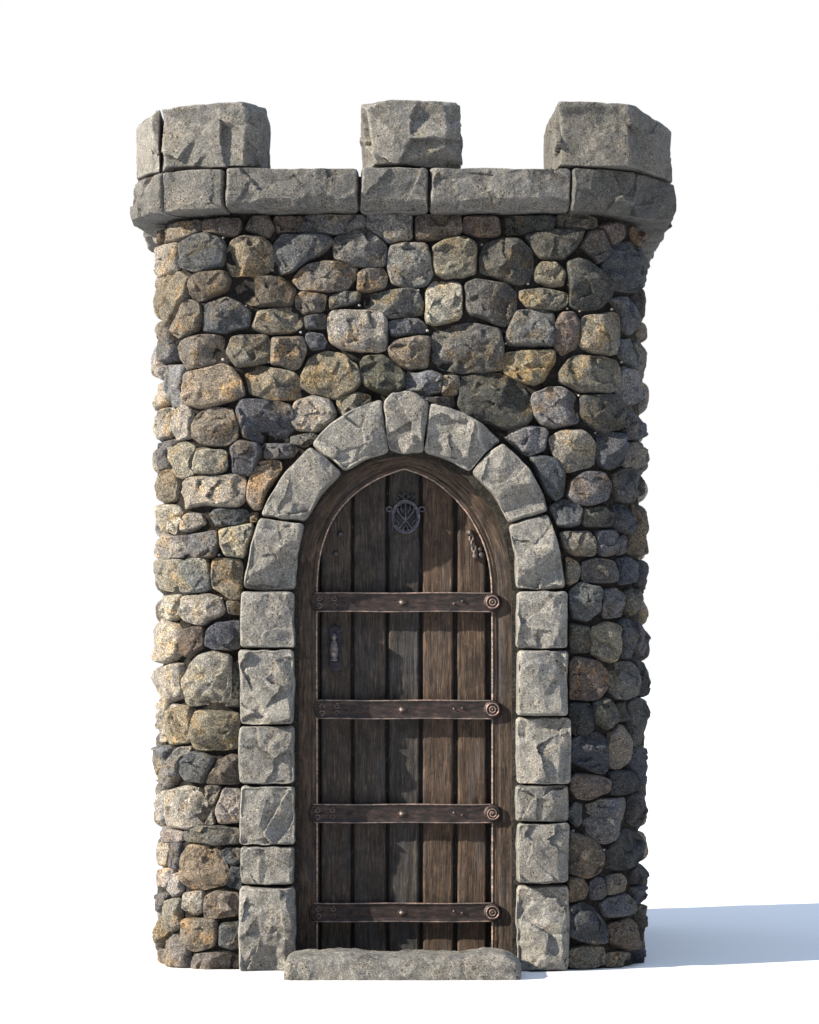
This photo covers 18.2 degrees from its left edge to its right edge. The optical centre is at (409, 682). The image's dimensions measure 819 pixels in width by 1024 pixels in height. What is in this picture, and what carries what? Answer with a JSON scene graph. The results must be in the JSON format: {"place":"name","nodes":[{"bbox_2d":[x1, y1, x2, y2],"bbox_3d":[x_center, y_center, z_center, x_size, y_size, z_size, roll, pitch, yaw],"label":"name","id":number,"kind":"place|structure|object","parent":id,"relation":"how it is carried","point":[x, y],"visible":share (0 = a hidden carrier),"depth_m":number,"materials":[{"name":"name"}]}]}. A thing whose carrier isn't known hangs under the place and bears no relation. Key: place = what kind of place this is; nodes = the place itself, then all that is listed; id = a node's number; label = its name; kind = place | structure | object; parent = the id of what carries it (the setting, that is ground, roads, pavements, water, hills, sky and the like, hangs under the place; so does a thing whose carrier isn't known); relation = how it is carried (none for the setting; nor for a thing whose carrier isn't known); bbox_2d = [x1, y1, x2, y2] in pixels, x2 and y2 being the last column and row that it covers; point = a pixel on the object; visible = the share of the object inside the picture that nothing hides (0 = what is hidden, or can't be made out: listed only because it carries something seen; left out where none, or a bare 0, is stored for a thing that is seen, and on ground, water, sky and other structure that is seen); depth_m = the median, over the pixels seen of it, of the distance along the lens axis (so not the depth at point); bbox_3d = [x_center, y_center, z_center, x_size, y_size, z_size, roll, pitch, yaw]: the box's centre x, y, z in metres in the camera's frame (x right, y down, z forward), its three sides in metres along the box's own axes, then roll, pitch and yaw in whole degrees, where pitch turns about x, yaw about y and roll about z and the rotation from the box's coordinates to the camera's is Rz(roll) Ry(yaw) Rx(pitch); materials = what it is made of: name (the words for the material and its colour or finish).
{"place":"outdoors","nodes":[
{"label":"outdoors","id":0,"kind":"place"},
{"bbox_2d":[130,100,676,970],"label":"castle tower","id":1,"kind":"structure","parent":0,"point":[402,638],"depth_m":12.10,"materials":[{"name":"stone"}]},
{"bbox_2d":[309,470,501,951],"bbox_3d":[-0.020,0.138,12.200,0.968,2.376,0.130,0,0,0],"label":"door","id":2,"kind":"structure","parent":1,"relation":"in","point":[405,709],"depth_m":12.21,"materials":[{"name":"brown wood"}]},
{"bbox_2d":[0,685,818,1023],"bbox_3d":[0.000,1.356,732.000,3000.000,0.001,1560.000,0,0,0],"label":"ground","id":3,"kind":"structure","parent":0,"point":[730,831],"depth_m":16.61,"materials":[{"name":"white"}]},
{"bbox_2d":[283,947,520,980],"bbox_3d":[-0.029,1.306,11.844,1.098,0.140,0.394,0,0,0],"label":"doorstep","id":4,"kind":"object","parent":3,"relation":"on","point":[485,963],"visible":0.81,"depth_m":11.67,"materials":[{"name":"stone"}]},
{"bbox_2d":[0,0,818,684],"label":"sky","id":5,"kind":"structure","parent":0,"point":[731,319],"materials":[{"name":"white"}]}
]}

